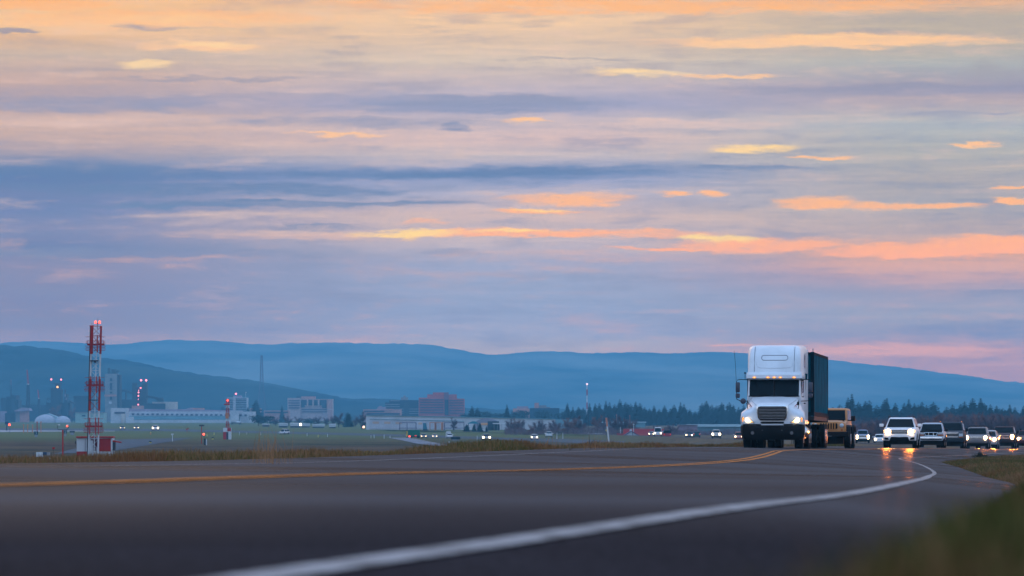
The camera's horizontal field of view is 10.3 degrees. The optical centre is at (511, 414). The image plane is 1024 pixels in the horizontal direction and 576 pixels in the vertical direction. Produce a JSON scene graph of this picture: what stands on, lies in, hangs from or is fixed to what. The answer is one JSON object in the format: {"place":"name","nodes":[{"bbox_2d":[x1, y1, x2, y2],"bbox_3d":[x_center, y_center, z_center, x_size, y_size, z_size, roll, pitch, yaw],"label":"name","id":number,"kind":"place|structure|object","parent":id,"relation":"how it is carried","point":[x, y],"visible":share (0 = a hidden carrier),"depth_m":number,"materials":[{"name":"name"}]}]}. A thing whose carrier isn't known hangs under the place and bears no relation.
{"place":"outdoors","nodes":[
{"label":"outdoors","id":0,"kind":"place"},
{"bbox_2d":[0,428,624,442],"bbox_3d":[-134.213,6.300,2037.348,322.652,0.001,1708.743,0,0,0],"label":"service road","id":1,"kind":"structure","parent":0,"point":[466,437],"depth_m":1937.62,"materials":[{"name":"asphalt"}]},
{"bbox_2d":[0,345,698,419],"bbox_3d":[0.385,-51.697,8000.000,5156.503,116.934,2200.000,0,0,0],"label":"hills","id":2,"kind":"structure","parent":0,"point":[44,366],"depth_m":7568.43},
{"bbox_2d":[0,437,843,462],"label":"grass","id":3,"kind":"structure","parent":0,"point":[461,446],"depth_m":88.07,"materials":[{"name":"plant"}]},
{"bbox_2d":[0,431,1023,575],"bbox_3d":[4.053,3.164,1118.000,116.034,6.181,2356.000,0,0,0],"label":"road","id":4,"kind":"structure","parent":0,"point":[213,527],"depth_m":12.97,"materials":[{"name":"asphalt"}]},
{"bbox_2d":[0,445,963,485],"bbox_3d":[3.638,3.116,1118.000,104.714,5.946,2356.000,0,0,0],"label":"road centre line","id":5,"kind":"object","parent":4,"relation":"on","point":[417,472],"visible":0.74,"depth_m":38.11,"materials":[{"name":"yellow paint"}]},
{"bbox_2d":[0,437,1023,484],"bbox_3d":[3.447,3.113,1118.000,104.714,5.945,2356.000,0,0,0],"label":"road centre line","id":6,"kind":"object","parent":4,"relation":"on","point":[351,473],"visible":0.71,"depth_m":35.01,"materials":[{"name":"yellow paint"}]},
{"bbox_2d":[118,446,990,465],"bbox_3d":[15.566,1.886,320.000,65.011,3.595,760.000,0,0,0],"label":"road edge line","id":7,"kind":"object","parent":4,"relation":"on","point":[417,458],"visible":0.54,"depth_m":82.01,"materials":[{"name":"white paint"}]},
{"bbox_2d":[221,453,998,575],"bbox_3d":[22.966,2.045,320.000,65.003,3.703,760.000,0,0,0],"label":"road edge line","id":8,"kind":"object","parent":4,"relation":"on","point":[331,565],"visible":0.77,"depth_m":9.04,"materials":[{"name":"white paint"}]},
{"bbox_2d":[734,345,812,447],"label":"semi truck","id":9,"kind":"object","parent":4,"relation":"on","point":[779,387],"visible":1,"depth_m":228.50,"materials":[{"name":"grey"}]},
{"bbox_2d":[767,352,827,447],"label":"container trailer","id":10,"kind":"object","parent":4,"relation":"on","point":[818,378],"visible":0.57,"depth_m":239.57,"materials":[{"name":"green metal"}]},
{"bbox_2d":[812,408,855,447],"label":"off roader","id":11,"kind":"object","parent":4,"relation":"on","point":[841,429],"visible":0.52,"depth_m":258.48,"materials":[{"name":"beige paint"}]},
{"bbox_2d":[873,434,882,442],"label":"car","id":12,"kind":"object","parent":4,"relation":"on","point":[878,437],"visible":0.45,"depth_m":870.71,"materials":[{"name":"white paint"}]},
{"bbox_2d":[879,416,921,447],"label":"suv","id":13,"kind":"object","parent":4,"relation":"on","point":[901,430],"visible":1,"depth_m":303.54,"materials":[{"name":"white paint"}]},
{"bbox_2d":[920,423,947,447],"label":"pickup truck","id":14,"kind":"object","parent":4,"relation":"on","point":[933,434],"visible":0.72,"depth_m":372.46,"materials":[{"name":"silver paint"}]},
{"bbox_2d":[936,421,968,448],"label":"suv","id":15,"kind":"object","parent":4,"relation":"on","point":[956,434],"visible":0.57,"depth_m":402.58,"materials":[{"name":"blue paint"}]},
{"bbox_2d":[966,426,990,448],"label":"suv","id":16,"kind":"object","parent":4,"relation":"on","point":[978,436],"visible":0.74,"depth_m":443.54,"materials":[{"name":"grey paint"}]},
{"bbox_2d":[976,430,1000,448],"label":"compact car","id":17,"kind":"object","parent":4,"relation":"on","point":[995,438],"visible":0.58,"depth_m":458.92,"materials":[{"name":"silver paint"}]},
{"bbox_2d":[992,426,1018,447],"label":"pickup truck","id":18,"kind":"object","parent":4,"relation":"on","point":[1008,437],"visible":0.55,"depth_m":476.53,"materials":[{"name":"red paint"}]},
{"bbox_2d":[1017,429,1023,447],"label":"suv","id":19,"kind":"object","parent":4,"relation":"on","point":[1020,438],"visible":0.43,"depth_m":512.37,"materials":[{"name":"black paint"}]},
{"bbox_2d":[0,340,1023,412],"bbox_3d":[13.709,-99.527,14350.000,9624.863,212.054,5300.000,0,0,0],"label":"hills","id":20,"kind":"structure","parent":0,"point":[692,381],"depth_m":13578.77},
{"bbox_2d":[0,420,1023,461],"bbox_3d":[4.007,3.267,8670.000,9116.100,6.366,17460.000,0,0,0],"label":"ground","id":21,"kind":"structure","parent":0,"point":[18,444],"depth_m":1537.41,"materials":[{"name":"green plant"}]},
{"bbox_2d":[0,411,15,421],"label":"dark building","id":22,"kind":"structure","parent":21,"relation":"on","point":[5,416],"depth_m":5052.00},
{"bbox_2d":[1,385,21,412],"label":"silo block","id":23,"kind":"structure","parent":21,"relation":"on","point":[12,403],"depth_m":5602.97,"materials":[{"name":"concrete"}]},
{"bbox_2d":[14,408,31,421],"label":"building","id":24,"kind":"structure","parent":21,"relation":"on","point":[22,414],"depth_m":5000.00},
{"bbox_2d":[26,370,29,421],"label":"lattice mast","id":25,"kind":"object","parent":21,"relation":"on","point":[28,391],"visible":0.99,"depth_m":5498.96,"materials":[{"name":"metal"}]},
{"bbox_2d":[0,430,60,431],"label":"runway","id":26,"kind":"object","parent":21,"relation":"on","point":[30,430],"visible":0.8,"depth_m":2249.74,"materials":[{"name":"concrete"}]},
{"bbox_2d":[22,405,45,420],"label":"factory hall","id":27,"kind":"structure","parent":21,"relation":"on","point":[34,413],"depth_m":5700.00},
{"bbox_2d":[34,413,57,422],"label":"dome tent","id":28,"kind":"object","parent":21,"relation":"on","point":[48,418],"visible":1,"depth_m":4703.45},
{"bbox_2d":[46,379,74,421],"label":"refinery","id":29,"kind":"structure","parent":21,"relation":"on","point":[56,398],"depth_m":5404.00,"materials":[{"name":"metal"}]},
{"bbox_2d":[55,416,70,422],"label":"dome tent","id":30,"kind":"object","parent":21,"relation":"on","point":[62,419],"visible":1,"depth_m":4704.17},
{"bbox_2d":[57,424,68,455],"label":"light pole","id":31,"kind":"object","parent":21,"relation":"on","point":[63,438],"visible":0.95,"depth_m":599.99,"materials":[{"name":"metal"}]},
{"bbox_2d":[73,396,93,420],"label":"factory block","id":32,"kind":"structure","parent":21,"relation":"on","point":[81,404],"depth_m":5650.00,"materials":[{"name":"concrete"}]},
{"bbox_2d":[75,412,106,422],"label":"green hall","id":33,"kind":"structure","parent":21,"relation":"on","point":[81,417],"depth_m":4550.00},
{"bbox_2d":[84,321,104,454],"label":"antenna mast","id":34,"kind":"object","parent":21,"relation":"on","point":[89,385],"visible":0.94,"depth_m":639.42,"materials":[{"name":"metal"}]},
{"bbox_2d":[75,436,121,457],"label":"equipment shed","id":35,"kind":"structure","parent":21,"relation":"on","point":[107,443],"depth_m":641.97,"materials":[{"name":"white paint"}]},
{"bbox_2d":[104,368,121,421],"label":"factory tower","id":36,"kind":"structure","parent":21,"relation":"on","point":[113,390],"depth_m":5300.00,"materials":[{"name":"concrete"}]},
{"bbox_2d":[55,438,188,453],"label":"taxiway","id":37,"kind":"structure","parent":21,"relation":"on","point":[128,443],"depth_m":1299.28,"materials":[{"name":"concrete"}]},
{"bbox_2d":[111,408,133,422],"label":"office wing","id":38,"kind":"structure","parent":21,"relation":"on","point":[119,415],"depth_m":4500.00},
{"bbox_2d":[122,389,131,407],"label":"conveyor house","id":39,"kind":"structure","parent":21,"relation":"on","point":[126,403],"depth_m":5352.00,"materials":[{"name":"metal"}]},
{"bbox_2d":[132,379,147,405],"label":"building","id":40,"kind":"structure","parent":21,"relation":"on","point":[138,396],"depth_m":5250.00,"materials":[{"name":"metal"}]},
{"bbox_2d":[132,395,177,408],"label":"loading shed","id":41,"kind":"structure","parent":21,"relation":"on","point":[163,405],"depth_m":5204.00,"materials":[{"name":"metal"}]},
{"bbox_2d":[129,408,255,422],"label":"airport building","id":42,"kind":"structure","parent":21,"relation":"on","point":[195,415],"depth_m":4599.00,"materials":[{"name":"concrete"}]},
{"bbox_2d":[223,428,230,438],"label":"equipment shed","id":43,"kind":"structure","parent":21,"relation":"on","point":[226,433],"depth_m":1479.95,"materials":[{"name":"white paint"}]},
{"bbox_2d":[224,399,229,427],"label":"antenna mast","id":44,"kind":"object","parent":21,"relation":"on","point":[227,415],"visible":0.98,"depth_m":1499.60,"materials":[{"name":"metal"}]},
{"bbox_2d":[227,392,247,411],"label":"office tower","id":45,"kind":"structure","parent":21,"relation":"on","point":[238,403],"depth_m":6000.00,"materials":[{"name":"grey"}]},
{"bbox_2d":[249,400,263,421],"bbox_3d":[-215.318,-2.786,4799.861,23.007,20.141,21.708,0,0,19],"label":"conifer tree","id":46,"kind":"object","parent":21,"relation":"on","point":[256,408],"visible":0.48,"depth_m":4797.89,"materials":[{"name":"green plant"}]},
{"bbox_2d":[249,415,264,425],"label":"round tree","id":47,"kind":"object","parent":21,"relation":"on","point":[256,418],"visible":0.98,"depth_m":3298.67,"materials":[{"name":"green plant"}]},
{"bbox_2d":[258,355,265,411],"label":"radio tower","id":48,"kind":"structure","parent":21,"relation":"on","point":[260,381],"depth_m":6098.69,"materials":[{"name":"grey metal"}]},
{"bbox_2d":[256,416,275,423],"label":"round tree","id":49,"kind":"object","parent":21,"relation":"on","point":[267,419],"visible":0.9,"depth_m":3297.17,"materials":[{"name":"green plant"}]},
{"bbox_2d":[250,408,289,420],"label":"complex","id":50,"kind":"structure","parent":21,"relation":"on","point":[273,413],"depth_m":5600.00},
{"bbox_2d":[288,396,333,420],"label":"hospital","id":51,"kind":"structure","parent":21,"relation":"on","point":[306,407],"depth_m":5999.00,"materials":[{"name":"white paint"}]},
{"bbox_2d":[341,412,353,426],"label":"conifer tree","id":52,"kind":"object","parent":21,"relation":"on","point":[348,421],"visible":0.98,"depth_m":2998.65,"materials":[{"name":"green plant"}]},
{"bbox_2d":[354,411,367,428],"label":"bare tree","id":53,"kind":"object","parent":21,"relation":"on","point":[362,420],"visible":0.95,"depth_m":2499.85,"materials":[{"name":"grey plant"}]},
{"bbox_2d":[363,406,401,421],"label":"building","id":54,"kind":"structure","parent":21,"relation":"on","point":[380,410],"depth_m":5000.00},
{"bbox_2d":[385,396,418,415],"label":"dark office","id":55,"kind":"structure","parent":21,"relation":"on","point":[407,406],"depth_m":5200.00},
{"bbox_2d":[406,430,419,437],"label":"box truck","id":56,"kind":"object","parent":21,"relation":"on","point":[412,433],"visible":0.85,"depth_m":1575.30,"materials":[{"name":"green paint"}]},
{"bbox_2d":[394,438,440,445],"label":"taxiway","id":57,"kind":"structure","parent":21,"relation":"on","point":[412,440],"depth_m":1346.17,"materials":[{"name":"concrete"}]},
{"bbox_2d":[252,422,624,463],"bbox_3d":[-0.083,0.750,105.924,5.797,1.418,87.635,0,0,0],"label":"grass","id":58,"kind":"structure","parent":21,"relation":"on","point":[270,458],"depth_m":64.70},
{"bbox_2d":[419,392,464,416],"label":"pink office","id":59,"kind":"structure","parent":21,"relation":"on","point":[441,404],"depth_m":5097.00,"materials":[{"name":"concrete"}]},
{"bbox_2d":[366,415,554,429],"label":"warehouse","id":60,"kind":"structure","parent":21,"relation":"on","point":[382,422],"depth_m":2450.00,"materials":[{"name":"metal"}]},
{"bbox_2d":[475,418,506,429],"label":"hangar","id":61,"kind":"structure","parent":21,"relation":"on","point":[493,424],"depth_m":2350.80,"materials":[{"name":"metal"}]},
{"bbox_2d":[513,406,529,417],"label":"pale block","id":62,"kind":"structure","parent":21,"relation":"on","point":[524,408],"depth_m":4400.00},
{"bbox_2d":[534,410,553,418],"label":"round tree","id":63,"kind":"object","parent":21,"relation":"on","point":[543,414],"visible":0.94,"depth_m":3697.96,"materials":[{"name":"green plant"}]},
{"bbox_2d":[530,403,558,418],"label":"dark block","id":64,"kind":"structure","parent":21,"relation":"on","point":[541,408],"depth_m":4300.00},
{"bbox_2d":[561,418,571,433],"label":"bare tree","id":65,"kind":"object","parent":21,"relation":"on","point":[566,424],"visible":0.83,"depth_m":1802.45,"materials":[{"name":"brown plant"}]},
{"bbox_2d":[563,403,570,418],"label":"conifer tree","id":66,"kind":"object","parent":21,"relation":"on","point":[566,414],"visible":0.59,"depth_m":3387.08,"materials":[{"name":"green plant"}]},
{"bbox_2d":[584,403,594,425],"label":"conifer tree","id":67,"kind":"object","parent":21,"relation":"on","point":[589,411],"visible":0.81,"depth_m":3317.13,"materials":[{"name":"green plant"}]},
{"bbox_2d":[592,404,598,422],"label":"conifer tree","id":68,"kind":"object","parent":21,"relation":"on","point":[595,413],"visible":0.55,"depth_m":3334.84,"materials":[{"name":"green plant"}]},
{"bbox_2d":[603,402,614,421],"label":"conifer tree","id":69,"kind":"object","parent":21,"relation":"on","point":[610,415],"visible":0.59,"depth_m":3319.89,"materials":[{"name":"green plant"}]},
{"bbox_2d":[611,415,623,430],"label":"bare tree","id":70,"kind":"object","parent":21,"relation":"on","point":[615,422],"visible":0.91,"depth_m":1843.98,"materials":[{"name":"grey plant"}]},
{"bbox_2d":[614,400,625,421],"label":"conifer tree","id":71,"kind":"object","parent":21,"relation":"on","point":[620,411],"visible":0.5,"depth_m":3413.69,"materials":[{"name":"green plant"}]},
{"bbox_2d":[503,422,739,435],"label":"brush","id":72,"kind":"object","parent":21,"relation":"on","point":[611,431],"visible":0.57,"depth_m":1781.90,"materials":[{"name":"plant"}]},
{"bbox_2d":[624,404,635,421],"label":"conifer tree","id":73,"kind":"object","parent":21,"relation":"on","point":[630,414],"visible":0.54,"depth_m":3411.82,"materials":[{"name":"green plant"}]},
{"bbox_2d":[630,403,650,425],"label":"conifer tree","id":74,"kind":"object","parent":21,"relation":"on","point":[639,415],"visible":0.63,"depth_m":3329.57,"materials":[{"name":"green plant"}]},
{"bbox_2d":[623,429,663,435],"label":"red barn","id":75,"kind":"structure","parent":21,"relation":"on","point":[643,432],"depth_m":1700.50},
{"bbox_2d":[647,408,655,425],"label":"conifer tree","id":76,"kind":"object","parent":21,"relation":"on","point":[651,419],"visible":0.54,"depth_m":3428.55,"materials":[{"name":"green plant"}]},
{"bbox_2d":[652,410,665,425],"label":"conifer tree","id":77,"kind":"object","parent":21,"relation":"on","point":[659,419],"visible":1,"depth_m":3415.52,"materials":[{"name":"green plant"}]},
{"bbox_2d":[662,405,667,423],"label":"conifer tree","id":78,"kind":"object","parent":21,"relation":"on","point":[665,413],"visible":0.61,"depth_m":3459.31,"materials":[{"name":"green plant"}]},
{"bbox_2d":[666,406,677,425],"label":"conifer tree","id":79,"kind":"object","parent":21,"relation":"on","point":[673,415],"visible":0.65,"depth_m":3424.91,"materials":[{"name":"green plant"}]},
{"bbox_2d":[674,404,691,425],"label":"conifer tree","id":80,"kind":"object","parent":21,"relation":"on","point":[684,418],"visible":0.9,"depth_m":3312.06,"materials":[{"name":"green plant"}]},
{"bbox_2d":[677,425,696,434],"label":"mauve block","id":81,"kind":"structure","parent":21,"relation":"on","point":[694,427],"depth_m":1850.00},
{"bbox_2d":[697,401,711,423],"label":"conifer tree","id":82,"kind":"object","parent":21,"relation":"on","point":[706,413],"visible":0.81,"depth_m":3407.24,"materials":[{"name":"green plant"}]},
{"bbox_2d":[706,406,719,423],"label":"conifer tree","id":83,"kind":"object","parent":21,"relation":"on","point":[713,416],"visible":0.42,"depth_m":3373.01,"materials":[{"name":"green plant"}]},
{"bbox_2d":[686,424,742,432],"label":"long warehouse","id":84,"kind":"structure","parent":21,"relation":"on","point":[707,427],"depth_m":1950.00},
{"bbox_2d":[712,403,728,423],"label":"conifer tree","id":85,"kind":"object","parent":21,"relation":"on","point":[721,418],"visible":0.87,"depth_m":3335.47,"materials":[{"name":"green plant"}]},
{"bbox_2d":[724,402,738,423],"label":"conifer tree","id":86,"kind":"object","parent":21,"relation":"on","point":[731,417],"visible":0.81,"depth_m":3349.93,"materials":[{"name":"green plant"}]},
{"bbox_2d":[847,394,855,415],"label":"conifer tree","id":87,"kind":"object","parent":21,"relation":"on","point":[851,406],"visible":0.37,"depth_m":2652.47,"materials":[{"name":"green plant"}]},
{"bbox_2d":[852,402,866,424],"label":"conifer tree","id":88,"kind":"object","parent":21,"relation":"on","point":[858,411],"visible":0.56,"depth_m":2627.07,"materials":[{"name":"green plant"}]},
{"bbox_2d":[712,476,1023,575],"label":"grass","id":89,"kind":"structure","parent":21,"relation":"on","point":[982,540],"depth_m":3.85,"materials":[{"name":"plant"}]},
{"bbox_2d":[861,401,874,424],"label":"conifer tree","id":90,"kind":"object","parent":21,"relation":"on","point":[867,412],"visible":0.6,"depth_m":2634.71,"materials":[{"name":"green plant"}]},
{"bbox_2d":[860,421,875,442],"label":"bare tree","id":91,"kind":"object","parent":21,"relation":"on","point":[871,428],"visible":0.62,"depth_m":1224.23,"materials":[{"name":"brown plant"}]},
{"bbox_2d":[874,400,891,423],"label":"conifer tree","id":92,"kind":"object","parent":21,"relation":"on","point":[884,412],"visible":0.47,"depth_m":2638.20,"materials":[{"name":"green plant"}]},
{"bbox_2d":[889,403,899,416],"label":"conifer tree","id":93,"kind":"object","parent":21,"relation":"on","point":[895,411],"visible":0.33,"depth_m":2635.37,"materials":[{"name":"green plant"}]},
{"bbox_2d":[899,403,909,416],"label":"conifer tree","id":94,"kind":"object","parent":21,"relation":"on","point":[904,410],"visible":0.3,"depth_m":2751.43,"materials":[{"name":"green plant"}]},
{"bbox_2d":[908,403,917,418],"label":"conifer tree","id":95,"kind":"object","parent":21,"relation":"on","point":[914,411],"visible":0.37,"depth_m":2706.00,"materials":[{"name":"green plant"}]},
{"bbox_2d":[915,402,928,420],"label":"conifer tree","id":96,"kind":"object","parent":21,"relation":"on","point":[922,409],"visible":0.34,"depth_m":2660.75,"materials":[{"name":"green plant"}]},
{"bbox_2d":[926,402,940,421],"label":"conifer tree","id":97,"kind":"object","parent":21,"relation":"on","point":[933,410],"visible":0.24,"depth_m":2671.60,"materials":[{"name":"green plant"}]},
{"bbox_2d":[924,411,945,422],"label":"bare tree","id":98,"kind":"object","parent":21,"relation":"on","point":[934,420],"visible":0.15,"depth_m":1275.89,"materials":[{"name":"brown plant"}]},
{"bbox_2d":[852,411,1021,441],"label":"brush","id":99,"kind":"object","parent":21,"relation":"on","point":[910,416],"visible":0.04,"depth_m":1408.61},
{"bbox_2d":[953,415,970,432],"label":"bare tree","id":100,"kind":"object","parent":21,"relation":"on","point":[967,425],"visible":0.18,"depth_m":1220.66,"materials":[{"name":"brown plant"}]},
{"bbox_2d":[958,401,972,419],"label":"conifer tree","id":101,"kind":"object","parent":21,"relation":"on","point":[964,408],"visible":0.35,"depth_m":2623.51,"materials":[{"name":"green plant"}]},
{"bbox_2d":[967,398,979,416],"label":"conifer tree","id":102,"kind":"object","parent":21,"relation":"on","point":[973,407],"visible":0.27,"depth_m":2729.25,"materials":[{"name":"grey plant"}]},
{"bbox_2d":[975,403,988,419],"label":"conifer tree","id":103,"kind":"object","parent":21,"relation":"on","point":[984,409],"visible":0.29,"depth_m":2677.42,"materials":[{"name":"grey plant"}]},
{"bbox_2d":[942,454,1023,485],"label":"grass","id":104,"kind":"structure","parent":21,"relation":"on","point":[1010,472],"depth_m":132.49,"materials":[{"name":"plant"}]},
{"bbox_2d":[977,412,996,429],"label":"bare tree","id":105,"kind":"object","parent":21,"relation":"on","point":[981,424],"visible":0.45,"depth_m":1219.42,"materials":[{"name":"brown plant"}]},
{"bbox_2d":[982,414,1001,429],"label":"bare tree","id":106,"kind":"object","parent":21,"relation":"on","point":[991,427],"visible":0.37,"depth_m":1212.45,"materials":[{"name":"brown plant"}]},
{"bbox_2d":[994,413,1011,425],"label":"bare tree","id":107,"kind":"object","parent":21,"relation":"on","point":[1006,422],"visible":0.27,"depth_m":1297.01,"materials":[{"name":"brown plant"}]},
{"bbox_2d":[1014,415,1023,430],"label":"bare tree","id":108,"kind":"object","parent":21,"relation":"on","point":[1019,425],"visible":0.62,"depth_m":1205.97,"materials":[{"name":"brown plant"}]},
{"bbox_2d":[0,0,1023,382],"label":"sky","id":109,"kind":"structure","parent":0,"point":[839,180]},
{"bbox_2d":[710,430,721,438],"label":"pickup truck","id":110,"kind":"object","parent":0,"point":[715,433],"visible":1,"depth_m":1181.50,"materials":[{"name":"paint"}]},
{"bbox_2d":[855,430,870,442],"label":"pickup truck","id":111,"kind":"object","parent":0,"point":[862,435],"visible":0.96,"depth_m":790.46,"materials":[{"name":"blue paint"}]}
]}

